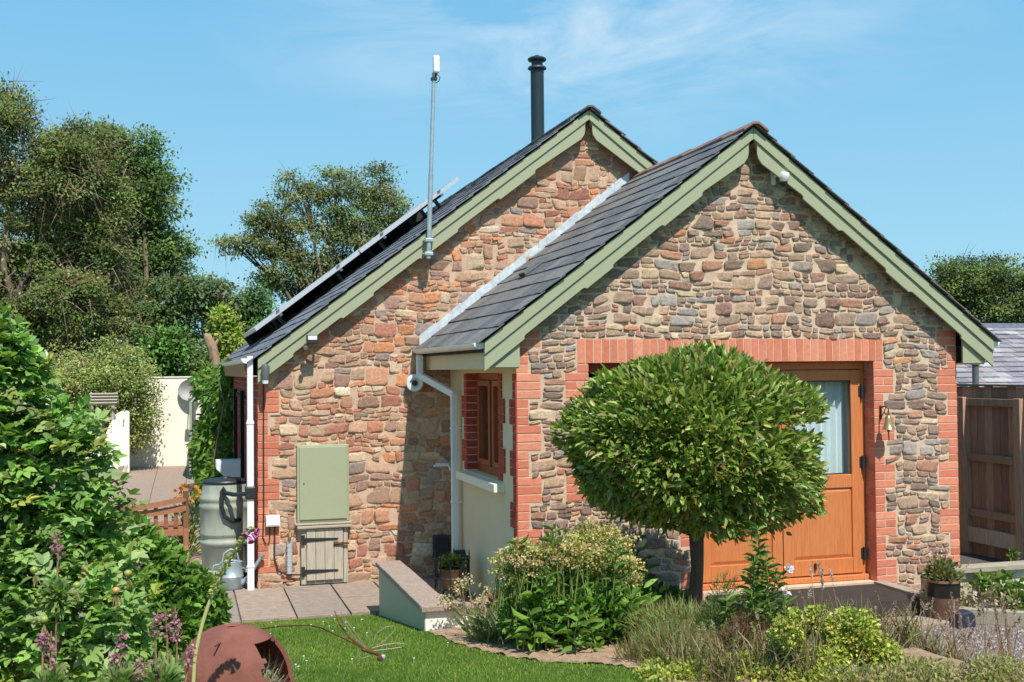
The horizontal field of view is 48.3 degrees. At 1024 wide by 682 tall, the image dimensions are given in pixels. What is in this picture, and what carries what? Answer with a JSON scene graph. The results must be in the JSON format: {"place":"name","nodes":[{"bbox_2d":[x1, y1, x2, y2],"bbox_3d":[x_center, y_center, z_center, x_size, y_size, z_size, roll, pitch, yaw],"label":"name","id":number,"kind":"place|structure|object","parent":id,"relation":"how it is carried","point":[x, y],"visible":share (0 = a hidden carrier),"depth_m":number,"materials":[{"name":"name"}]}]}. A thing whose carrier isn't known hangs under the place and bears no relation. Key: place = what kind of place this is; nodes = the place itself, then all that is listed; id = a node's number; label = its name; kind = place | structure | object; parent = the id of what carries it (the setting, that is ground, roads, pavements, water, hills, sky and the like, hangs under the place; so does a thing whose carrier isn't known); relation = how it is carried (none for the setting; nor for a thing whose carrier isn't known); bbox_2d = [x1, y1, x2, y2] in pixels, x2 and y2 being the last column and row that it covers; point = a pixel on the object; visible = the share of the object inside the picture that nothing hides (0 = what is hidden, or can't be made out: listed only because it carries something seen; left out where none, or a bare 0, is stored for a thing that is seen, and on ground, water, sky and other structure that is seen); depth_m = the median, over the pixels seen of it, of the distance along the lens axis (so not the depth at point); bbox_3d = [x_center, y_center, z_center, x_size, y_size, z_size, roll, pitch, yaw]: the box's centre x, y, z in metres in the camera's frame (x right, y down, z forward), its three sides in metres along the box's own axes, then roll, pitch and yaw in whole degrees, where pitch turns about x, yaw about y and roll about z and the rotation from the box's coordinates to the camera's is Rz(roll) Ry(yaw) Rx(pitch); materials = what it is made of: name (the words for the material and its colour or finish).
{"place":"outdoors","nodes":[
{"label":"outdoors","id":0,"kind":"place"},
{"bbox_2d":[27,465,254,590],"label":"path","id":1,"kind":"structure","parent":0,"point":[168,480],"depth_m":22.38,"materials":[{"name":"beige stone"}]},
{"bbox_2d":[89,392,118,468],"bbox_3d":[-6.049,1.732,16.924,0.392,1.947,0.487,0,-2,-16],"label":"bird table","id":2,"kind":"object","parent":1,"relation":"on","point":[111,399],"visible":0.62,"depth_m":16.84,"materials":[{"name":"grey wood"}]},
{"bbox_2d":[110,489,188,561],"bbox_3d":[-4.408,2.133,13.053,1.370,0.900,0.724,0,-2,-16],"label":"garden bench","id":3,"kind":"object","parent":1,"relation":"on","point":[175,527],"visible":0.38,"depth_m":12.93,"materials":[{"name":"brown wood"}]},
{"bbox_2d":[168,483,201,555],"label":"orange flowers","id":4,"kind":"object","parent":1,"relation":"on","point":[193,538],"visible":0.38,"depth_m":13.68,"materials":[{"name":"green plant"}]},
{"bbox_2d":[189,398,195,474],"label":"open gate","id":5,"kind":"structure","parent":1,"relation":"on","point":[192,411],"depth_m":23.73,"materials":[{"name":"grey wood"}]},
{"bbox_2d":[185,357,233,509],"bbox_3d":[-4.878,1.491,18.803,0.984,2.512,6.036,0,-2,-16],"label":"climbing plant","id":6,"kind":"object","parent":1,"relation":"on","point":[209,443],"visible":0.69,"depth_m":17.41,"materials":[{"name":"green plant"}]},
{"bbox_2d":[200,564,246,577],"bbox_3d":[-3.084,2.490,12.292,0.560,0.113,0.520,0,-2,-16],"label":"butt stand","id":7,"kind":"object","parent":1,"relation":"on","point":[245,572],"visible":0.07,"depth_m":12.13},
{"bbox_2d":[199,476,255,570],"bbox_3d":[-3.009,1.940,12.028,0.548,0.972,1.127,0,-2,-16],"label":"water butt","id":8,"kind":"object","parent":7,"relation":"on","point":[223,511],"visible":0.82,"depth_m":12.08,"materials":[{"name":"plastic"}]},
{"bbox_2d":[215,459,239,476],"bbox_3d":[-3.566,1.621,14.416,0.336,0.240,0.400,0,-2,-16],"label":"feeder trough","id":9,"kind":"object","parent":8,"relation":"on","point":[228,467],"visible":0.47,"depth_m":14.23,"materials":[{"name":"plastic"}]},
{"bbox_2d":[211,548,265,589],"bbox_3d":[-2.793,2.323,11.664,0.508,0.405,0.260,-1,-2,23],"label":"watering can","id":10,"kind":"object","parent":1,"relation":"on","point":[234,578],"visible":0.68,"depth_m":11.62,"materials":[{"name":"silver metal"}]},
{"bbox_2d":[92,578,475,623],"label":"patio","id":11,"kind":"structure","parent":0,"point":[308,601],"depth_m":10.97,"materials":[{"name":"beige stone"}]},
{"bbox_2d":[434,548,469,601],"bbox_3d":[-0.577,2.259,11.012,0.356,0.460,0.356,0,-2,-16],"label":"plant stand","id":12,"kind":"object","parent":11,"relation":"on","point":[436,574],"visible":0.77,"depth_m":10.92,"materials":[{"name":"black metal"}]},
{"bbox_2d":[438,551,470,590],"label":"potted succulent","id":13,"kind":"object","parent":12,"relation":"on","point":[445,570],"visible":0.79,"depth_m":10.93,"materials":[{"name":"green plant"}]},
{"bbox_2d":[232,580,660,681],"bbox_3d":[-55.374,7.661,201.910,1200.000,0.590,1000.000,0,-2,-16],"label":"ground","id":14,"kind":"structure","parent":0,"point":[463,667],"depth_m":6.96,"materials":[{"name":"green plant"}]},
{"bbox_2d":[0,63,173,376],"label":"olive tree","id":15,"kind":"object","parent":14,"relation":"on","point":[66,294],"visible":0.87,"depth_m":30.74,"materials":[{"name":"green plant"}]},
{"bbox_2d":[76,411,129,473],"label":"wall end","id":16,"kind":"structure","parent":14,"relation":"on","point":[119,434],"depth_m":25.23,"materials":[{"name":"white paint"}]},
{"bbox_2d":[37,329,172,462],"bbox_3d":[-9.366,1.465,25.738,3.304,3.470,2.553,0,-2,-16],"label":"flowering shrub","id":17,"kind":"object","parent":14,"relation":"on","point":[123,377],"visible":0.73,"depth_m":25.63,"materials":[{"name":"green plant"}]},
{"bbox_2d":[5,376,213,467],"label":"courtyard wall","id":18,"kind":"structure","parent":14,"relation":"on","point":[171,449],"depth_m":27.26,"materials":[{"name":"white paint"}]},
{"bbox_2d":[178,380,194,403],"bbox_3d":[-7.636,1.198,27.149,0.398,0.561,0.661,1,-2,-41],"label":"satellite dish","id":19,"kind":"object","parent":18,"relation":"attached to","point":[184,389],"visible":0.7,"depth_m":27.27,"materials":[{"name":"grey metal"}]},
{"bbox_2d":[15,112,207,348],"bbox_3d":[-12.406,-1.718,35.578,6.286,10.425,4.972,-2,-2,42],"label":"sycamore tree","id":20,"kind":"object","parent":14,"relation":"on","point":[162,249],"visible":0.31,"depth_m":34.54,"materials":[{"name":"green plant"}]},
{"bbox_2d":[130,319,202,376],"bbox_3d":[-9.047,1.363,29.631,2.294,3.885,2.129,0,-2,-16],"label":"leyland conifer","id":21,"kind":"object","parent":14,"relation":"on","point":[168,351],"visible":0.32,"depth_m":29.32,"materials":[{"name":"green plant"}]},
{"bbox_2d":[124,265,249,375],"bbox_3d":[-9.751,0.541,33.054,4.282,5.729,3.516,0,-2,-16],"label":"wild cherry","id":22,"kind":"object","parent":14,"relation":"on","point":[188,301],"visible":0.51,"depth_m":32.70,"materials":[{"name":"green plant"}]},
{"bbox_2d":[203,333,219,370],"bbox_3d":[-7.602,1.409,28.979,0.435,3.242,0.315,0,-2,-16],"label":"tree stump","id":23,"kind":"object","parent":14,"relation":"on","point":[211,345],"visible":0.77,"depth_m":28.91,"materials":[{"name":"brown wood"}]},
{"bbox_2d":[196,300,246,366],"bbox_3d":[-7.440,1.118,29.554,1.473,4.320,1.176,0,-2,-16],"label":"golden conifer","id":24,"kind":"object","parent":14,"relation":"on","point":[224,326],"visible":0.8,"depth_m":29.38,"materials":[{"name":"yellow plant"}]},
{"bbox_2d":[195,277,284,365],"bbox_3d":[-8.483,0.751,35.560,3.166,5.437,2.680,-1,-2,13],"label":"hawthorn tree","id":25,"kind":"object","parent":14,"relation":"on","point":[253,313],"visible":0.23,"depth_m":35.30,"materials":[{"name":"green plant"}]},
{"bbox_2d":[43,466,475,622],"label":"paving joints","id":26,"kind":"object","parent":14,"relation":"on","point":[254,581],"visible":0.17,"depth_m":11.51,"materials":[{"name":"concrete"}]},
{"bbox_2d":[205,160,419,303],"bbox_3d":[-7.035,-1.535,40.227,8.119,10.212,3.815,0,-2,-16],"label":"scots pine","id":27,"kind":"object","parent":14,"relation":"on","point":[345,228],"visible":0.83,"depth_m":40.00,"materials":[{"name":"green plant"}]},
{"bbox_2d":[375,560,499,630],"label":"planter wall","id":28,"kind":"structure","parent":14,"relation":"on","point":[407,595],"depth_m":9.10,"materials":[{"name":"green paint"}]},
{"bbox_2d":[211,55,1001,600],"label":"stone cottage","id":29,"kind":"structure","parent":14,"relation":"on","point":[539,287],"depth_m":10.94,"materials":[{"name":"stone"}]},
{"bbox_2d":[234,389,244,477],"bbox_3d":[-3.485,1.620,14.575,0.045,2.000,1.860,0,-2,-16],"label":"window","id":30,"kind":"structure","parent":29,"relation":"attached to","point":[240,395],"depth_m":13.71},
{"bbox_2d":[261,364,269,383],"bbox_3d":[-2.524,0.335,11.673,0.084,0.210,0.191,0,-2,-16],"label":"wall light","id":31,"kind":"object","parent":29,"relation":"attached to","point":[265,371],"visible":1,"depth_m":11.59,"materials":[{"name":"plastic"}]},
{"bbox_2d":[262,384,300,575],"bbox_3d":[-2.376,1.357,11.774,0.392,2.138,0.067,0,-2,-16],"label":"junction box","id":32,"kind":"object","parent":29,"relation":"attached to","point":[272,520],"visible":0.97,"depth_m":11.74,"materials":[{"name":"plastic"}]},
{"bbox_2d":[286,529,292,573],"bbox_3d":[-2.296,2.167,11.760,0.065,0.460,0.104,-1,-1,-1],"label":"garden tap","id":33,"kind":"object","parent":29,"relation":"attached to","point":[289,555],"visible":1,"depth_m":11.76,"materials":[{"name":"metal"}]},
{"bbox_2d":[243,268,337,345],"bbox_3d":[-3.512,-0.564,18.437,1.583,1.276,1.045,0,-2,-16],"label":"solar panel","id":34,"kind":"object","parent":29,"relation":"attached to","point":[268,327],"visible":0.52,"depth_m":18.90,"materials":[{"name":"glass"}]},
{"bbox_2d":[247,261,342,335],"bbox_3d":[-3.278,-0.664,17.419,1.467,1.132,1.045,0,-2,-16],"label":"solar panel","id":35,"kind":"object","parent":29,"relation":"attached to","point":[276,324],"visible":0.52,"depth_m":17.54,"materials":[{"name":"glass"}]},
{"bbox_2d":[250,251,359,332],"bbox_3d":[-2.989,-0.693,16.416,1.467,1.132,1.045,0,-2,-16],"label":"solar panel","id":36,"kind":"object","parent":29,"relation":"attached to","point":[277,314],"visible":0.96,"depth_m":15.99,"materials":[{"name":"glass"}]},
{"bbox_2d":[303,335,317,350],"bbox_3d":[-2.076,0.019,11.752,0.158,0.160,0.127,0,-2,-16],"label":"floodlight","id":37,"kind":"object","parent":29,"relation":"attached to","point":[311,339],"visible":1,"depth_m":11.70,"materials":[{"name":"plastic"}]},
{"bbox_2d":[295,444,351,525],"bbox_3d":[-1.970,1.494,11.902,0.580,0.823,0.095,0,-2,-16],"label":"meter cabinet","id":38,"kind":"object","parent":29,"relation":"attached to","point":[322,480],"visible":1,"depth_m":11.87,"materials":[{"name":"green paint"}]},
{"bbox_2d":[297,523,351,584],"bbox_3d":[-1.947,2.204,11.865,0.560,0.625,0.100,0,-2,-16],"label":"plank cupboard","id":39,"kind":"object","parent":29,"relation":"attached to","point":[324,549],"visible":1,"depth_m":11.84,"materials":[{"name":"grey wood"}]},
{"bbox_2d":[335,202,422,279],"bbox_3d":[-2.122,-1.673,18.870,1.583,1.276,1.045,0,-2,-16],"label":"solar panel","id":40,"kind":"object","parent":29,"relation":"attached to","point":[394,233],"visible":0.4,"depth_m":19.34,"materials":[{"name":"glass"}]},
{"bbox_2d":[346,192,435,258],"bbox_3d":[-1.889,-1.774,17.852,1.467,1.132,1.045,0,-2,-16],"label":"solar panel","id":41,"kind":"object","parent":29,"relation":"attached to","point":[421,211],"visible":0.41,"depth_m":17.97,"materials":[{"name":"glass"}]},
{"bbox_2d":[349,177,458,256],"bbox_3d":[-1.599,-1.802,16.848,1.467,1.132,1.045,0,-2,-16],"label":"solar panel","id":42,"kind":"object","parent":29,"relation":"attached to","point":[380,237],"visible":0.83,"depth_m":16.42,"materials":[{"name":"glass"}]},
{"bbox_2d":[406,374,423,391],"bbox_3d":[-1.036,0.445,12.146,0.191,0.189,0.144,0,-2,-16],"label":"security camera","id":43,"kind":"object","parent":29,"relation":"attached to","point":[414,383],"visible":1,"depth_m":12.10,"materials":[{"name":"plastic"}]},
{"bbox_2d":[422,55,439,258],"bbox_3d":[-0.862,-1.955,12.161,0.197,2.165,0.160,0,-2,-16],"label":"antenna mast","id":44,"kind":"object","parent":29,"relation":"attached to","point":[428,253],"visible":1,"depth_m":12.12,"materials":[{"name":"metal"}]},
{"bbox_2d":[477,373,499,476],"bbox_3d":[-0.163,0.802,11.028,0.090,0.990,1.200,0,-2,-16],"label":"window","id":45,"kind":"structure","parent":29,"relation":"in","point":[489,465],"depth_m":11.09,"materials":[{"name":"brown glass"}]},
{"bbox_2d":[588,364,624,499],"bbox_3d":[1.169,0.800,10.277,1.074,1.199,0.280,0,-2,-16],"label":"front window","id":46,"kind":"structure","parent":29,"relation":"in","point":[591,367],"depth_m":10.26,"materials":[{"name":"brown glass"}]},
{"bbox_2d":[770,172,789,186],"bbox_3d":[2.481,-1.493,10.538,0.090,0.150,0.188,0,-2,-32],"label":"security camera","id":47,"kind":"object","parent":29,"relation":"attached to","point":[784,178],"visible":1,"depth_m":10.48,"materials":[{"name":"plastic"}]},
{"bbox_2d":[879,405,895,440],"bbox_3d":[3.541,0.773,10.757,0.128,0.332,0.179,-1,-1,10],"label":"door bell","id":48,"kind":"object","parent":29,"relation":"attached to","point":[888,426],"depth_m":10.71,"materials":[{"name":"gold metal"}]},
{"bbox_2d":[923,242,1023,322],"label":"holm oak","id":49,"kind":"object","parent":14,"relation":"on","point":[977,290],"visible":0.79,"depth_m":34.42,"materials":[{"name":"green plant"}]},
{"bbox_2d":[956,323,1023,386],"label":"outbuilding","id":50,"kind":"structure","parent":14,"relation":"on","point":[1007,367],"depth_m":18.77,"materials":[{"name":"tile"}]},
{"bbox_2d":[971,364,979,386],"bbox_3d":[7.027,1.415,17.271,0.140,2.343,0.136,0,-2,-16],"label":"vent pipe","id":51,"kind":"object","parent":50,"relation":"attached to","point":[975,373],"visible":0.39,"depth_m":17.25,"materials":[{"name":"metal"}]},
{"bbox_2d":[0,0,1023,371],"label":"sky","id":52,"kind":"structure","parent":0,"point":[911,112],"materials":[{"name":"blue"}]},
{"bbox_2d":[13,601,1022,681],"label":"flower bed soil","id":53,"kind":"structure","parent":0,"point":[509,650],"depth_m":7.17,"materials":[{"name":"brown soil"}]},
{"bbox_2d":[21,630,72,681],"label":"pink sage","id":54,"kind":"object","parent":53,"relation":"on","point":[54,672],"visible":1,"depth_m":2.66,"materials":[{"name":"green plant"}]},
{"bbox_2d":[33,531,77,663],"bbox_3d":[-1.063,1.091,2.659,0.090,1.293,0.098,1,-2,-44],"label":"pink sage","id":55,"kind":"object","parent":53,"relation":"on","point":[58,595],"visible":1,"depth_m":2.66,"materials":[{"name":"green plant"}]},
{"bbox_2d":[0,304,164,681],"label":"bush","id":56,"kind":"object","parent":53,"relation":"on","point":[37,457],"visible":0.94,"depth_m":3.25,"materials":[{"name":"green plant"}]},
{"bbox_2d":[88,627,149,681],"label":"pink sage","id":57,"kind":"object","parent":53,"relation":"on","point":[120,671],"visible":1,"depth_m":2.80,"materials":[{"name":"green plant"}]},
{"bbox_2d":[142,605,187,681],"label":"pink sage","id":58,"kind":"object","parent":53,"relation":"on","point":[169,657],"visible":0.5,"depth_m":3.02,"materials":[{"name":"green plant"}]},
{"bbox_2d":[142,640,196,681],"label":"pink sage","id":59,"kind":"object","parent":53,"relation":"on","point":[161,671],"visible":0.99,"depth_m":2.92,"materials":[{"name":"green plant"}]},
{"bbox_2d":[106,507,233,667],"bbox_3d":[-1.858,1.395,6.016,0.589,1.067,0.814,-2,-2,33],"label":"hardy geranium","id":60,"kind":"object","parent":53,"relation":"on","point":[182,580],"visible":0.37,"depth_m":5.90,"materials":[{"name":"green plant"}]},
{"bbox_2d":[192,526,259,681],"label":"foxglove","id":61,"kind":"object","parent":53,"relation":"on","point":[221,573],"visible":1,"depth_m":4.30,"materials":[{"name":"green plant"}]},
{"bbox_2d":[180,623,303,681],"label":"clay vessel","id":62,"kind":"object","parent":53,"relation":"on","point":[245,653],"visible":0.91,"depth_m":4.72,"materials":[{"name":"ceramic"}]},
{"bbox_2d":[214,610,402,661],"bbox_3d":[-1.025,1.446,5.351,0.326,0.381,1.437,-1,-2,27],"label":"wire dragonfly","id":63,"kind":"object","parent":62,"relation":"attached to","point":[380,657],"visible":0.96,"depth_m":5.85,"materials":[{"name":"metal"}]},
{"bbox_2d":[436,572,493,628],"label":"dried flowers","id":64,"kind":"object","parent":53,"relation":"on","point":[466,587],"visible":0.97,"depth_m":8.35,"materials":[{"name":"beige plant"}]},
{"bbox_2d":[447,593,515,643],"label":"day lily","id":65,"kind":"object","parent":53,"relation":"on","point":[486,631],"visible":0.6,"depth_m":7.78,"materials":[{"name":"green plant"}]},
{"bbox_2d":[499,524,630,649],"bbox_3d":[0.364,1.595,7.409,0.886,0.819,0.390,0,-2,-16],"label":"lily stem","id":66,"kind":"object","parent":53,"relation":"on","point":[553,572],"visible":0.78,"depth_m":7.42,"materials":[{"name":"green plant"}]},
{"bbox_2d":[487,517,661,649],"bbox_3d":[0.450,1.658,7.669,1.129,0.931,0.957,-1,-1,12],"label":"yellow flowered shrub","id":67,"kind":"object","parent":53,"relation":"on","point":[597,536],"visible":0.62,"depth_m":7.48,"materials":[{"name":"green plant"}]},
{"bbox_2d":[508,565,652,653],"bbox_3d":[0.441,1.738,7.415,0.968,0.560,0.742,0,-2,-16],"label":"tall perennial","id":68,"kind":"object","parent":53,"relation":"on","point":[583,637],"visible":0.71,"depth_m":7.33,"materials":[{"name":"green plant"}]},
{"bbox_2d":[461,563,793,624],"bbox_3d":[0.775,1.763,7.791,2.613,0.785,0.488,-2,-2,38],"label":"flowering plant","id":69,"kind":"object","parent":53,"relation":"on","point":[789,572],"visible":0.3,"depth_m":8.41,"materials":[{"name":"green plant"}]},
{"bbox_2d":[621,532,661,588],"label":"solitary perennial","id":70,"kind":"object","parent":53,"relation":"on","point":[650,576],"visible":0.33,"depth_m":8.85,"materials":[{"name":"green plant"}]},
{"bbox_2d":[633,578,706,621],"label":"leafy plant","id":71,"kind":"object","parent":53,"relation":"on","point":[673,591],"visible":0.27,"depth_m":8.58,"materials":[{"name":"green plant"}]},
{"bbox_2d":[619,593,736,657],"bbox_3d":[1.052,1.815,7.166,0.946,0.476,0.833,0,-2,-16],"label":"catmint","id":72,"kind":"object","parent":53,"relation":"on","point":[662,614],"visible":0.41,"depth_m":7.17,"materials":[{"name":"green plant"}]},
{"bbox_2d":[639,618,725,678],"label":"wild grass","id":73,"kind":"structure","parent":53,"relation":"on","point":[685,651],"depth_m":6.45,"materials":[{"name":"green plant"}]},
{"bbox_2d":[548,339,834,615],"bbox_3d":[1.387,1.086,8.682,2.224,2.223,1.824,0,-2,-16],"label":"standard bay tree","id":74,"kind":"object","parent":53,"relation":"on","point":[621,425],"visible":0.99,"depth_m":8.18,"materials":[{"name":"green plant"}]},
{"bbox_2d":[610,618,775,665],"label":"dry grasses","id":75,"kind":"object","parent":53,"relation":"on","point":[637,654],"visible":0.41,"depth_m":6.80,"materials":[{"name":"green plant"}]},
{"bbox_2d":[693,568,743,640],"bbox_3d":[1.288,1.677,7.027,0.435,0.581,0.289,1,-2,-39],"label":"rosemary","id":76,"kind":"object","parent":53,"relation":"on","point":[715,614],"visible":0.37,"depth_m":7.04,"materials":[{"name":"green plant"}]},
{"bbox_2d":[691,619,777,681],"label":"wild grass","id":77,"kind":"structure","parent":53,"relation":"on","point":[724,672],"depth_m":6.26,"materials":[{"name":"green plant"}]},
{"bbox_2d":[632,649,854,681],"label":"golden ground cover","id":78,"kind":"object","parent":53,"relation":"on","point":[669,672],"visible":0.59,"depth_m":6.30,"materials":[{"name":"yellow plant"}]},
{"bbox_2d":[709,603,777,659],"bbox_3d":[1.383,1.770,6.760,0.405,0.412,0.573,-2,-2,45],"label":"shrub","id":79,"kind":"object","parent":53,"relation":"on","point":[745,629],"visible":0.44,"depth_m":6.72,"materials":[{"name":"green plant"}]},
{"bbox_2d":[723,609,817,681],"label":"wild grass","id":80,"kind":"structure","parent":53,"relation":"on","point":[768,653],"depth_m":6.30,"materials":[{"name":"green plant"}]},
{"bbox_2d":[759,605,862,681],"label":"wild grass","id":81,"kind":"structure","parent":53,"relation":"on","point":[801,655],"depth_m":6.23,"materials":[{"name":"green plant"}]},
{"bbox_2d":[761,603,903,671],"bbox_3d":[1.791,1.671,6.471,0.834,0.435,0.473,0,-2,-16],"label":"golden spirea","id":82,"kind":"object","parent":53,"relation":"on","point":[858,637],"visible":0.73,"depth_m":6.40,"materials":[{"name":"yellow plant"}]},
{"bbox_2d":[827,593,919,641],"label":"ornamental grass","id":83,"kind":"object","parent":53,"relation":"on","point":[856,605],"depth_m":7.19,"materials":[{"name":"green plant"}]},
{"bbox_2d":[814,651,1023,681],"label":"thyme mat","id":84,"kind":"object","parent":53,"relation":"on","point":[914,668],"visible":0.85,"depth_m":6.04,"materials":[{"name":"green plant"}]},
{"bbox_2d":[902,597,959,657],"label":"ornamental grass","id":85,"kind":"object","parent":53,"relation":"on","point":[932,646],"depth_m":7.46,"materials":[{"name":"beige plant"}]},
{"bbox_2d":[926,591,988,664],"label":"ornamental grass","id":86,"kind":"object","parent":53,"relation":"on","point":[958,656],"depth_m":7.39,"materials":[{"name":"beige plant"}]},
{"bbox_2d":[961,597,1016,675],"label":"ornamental grass","id":87,"kind":"object","parent":53,"relation":"on","point":[997,618],"depth_m":7.32,"materials":[{"name":"beige plant"}]},
{"bbox_2d":[714,520,797,647],"bbox_3d":[1.517,1.518,6.964,0.444,0.813,0.498,-2,-2,44],"label":"mallow","id":88,"kind":"object","parent":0,"point":[758,585],"visible":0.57,"depth_m":6.95,"materials":[{"name":"green plant"}]},
{"bbox_2d":[705,584,922,617],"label":"ribbed deck","id":89,"kind":"structure","parent":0,"point":[886,600],"depth_m":10.09,"materials":[{"name":"grey wood"}]},
{"bbox_2d":[796,562,837,646],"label":"grass plumes","id":90,"kind":"object","parent":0,"point":[821,573],"depth_m":6.74,"materials":[{"name":"beige plant"}]},
{"bbox_2d":[864,591,936,648],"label":"ornamental grass","id":91,"kind":"object","parent":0,"point":[906,639],"depth_m":7.12,"materials":[{"name":"green plant"}]},
{"bbox_2d":[889,605,1023,676],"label":"gravel path","id":92,"kind":"structure","parent":0,"point":[1021,637],"depth_m":9.26,"materials":[{"name":"grey gravel"}]},
{"bbox_2d":[874,580,930,615],"bbox_3d":[3.604,2.359,10.295,0.125,0.225,0.990,0,-2,-16],"label":"deck edge board","id":93,"kind":"object","parent":92,"relation":"on","point":[898,587],"visible":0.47,"depth_m":10.35,"materials":[{"name":"brown wood"}]},
{"bbox_2d":[878,615,950,630],"bbox_3d":[3.109,2.434,9.713,2.000,0.075,0.310,0,-2,-16],"label":"stone step","id":94,"kind":"object","parent":92,"relation":"on","point":[935,622],"visible":0.11,"depth_m":9.74,"materials":[{"name":"beige stone"}]},
{"bbox_2d":[921,546,971,619],"bbox_3d":[3.755,2.105,9.884,0.421,0.650,0.377,-1,-2,28],"label":"glazed pot","id":95,"kind":"object","parent":94,"relation":"on","point":[943,581],"visible":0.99,"depth_m":9.82,"materials":[{"name":"ceramic"}]},
{"bbox_2d":[949,609,975,627],"bbox_3d":[3.830,2.358,9.710,0.193,0.134,0.140,0,-2,-16],"label":"blue block","id":96,"kind":"object","parent":92,"relation":"on","point":[965,613],"depth_m":9.65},
{"bbox_2d":[916,574,1023,609],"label":"dry weeds","id":97,"kind":"object","parent":92,"relation":"on","point":[992,592],"visible":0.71,"depth_m":9.99,"materials":[{"name":"green plant"}]},
{"bbox_2d":[920,560,1023,606],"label":"low wall","id":98,"kind":"structure","parent":92,"relation":"on","point":[1016,568],"depth_m":10.36,"materials":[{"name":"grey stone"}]},
{"bbox_2d":[958,606,1023,626],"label":"timber edging","id":99,"kind":"object","parent":92,"relation":"on","point":[991,613],"visible":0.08,"depth_m":9.74,"materials":[{"name":"brown wood"}]},
{"bbox_2d":[968,569,1023,610],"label":"vine","id":100,"kind":"object","parent":92,"relation":"on","point":[987,580],"visible":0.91,"depth_m":10.07,"materials":[{"name":"green plant"}]},
{"bbox_2d":[994,595,1023,677],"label":"ornamental grass","id":101,"kind":"object","parent":92,"relation":"on","point":[1003,608],"depth_m":7.62,"materials":[{"name":"beige plant"}]},
{"bbox_2d":[960,553,1006,564],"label":"side yard","id":102,"kind":"structure","parent":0,"point":[972,557],"depth_m":12.10,"materials":[{"name":"grey concrete"}]},
{"bbox_2d":[956,384,1023,560],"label":"timber fence","id":103,"kind":"object","parent":102,"relation":"on","point":[990,426],"visible":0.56,"depth_m":12.20,"materials":[{"name":"brown wood"}]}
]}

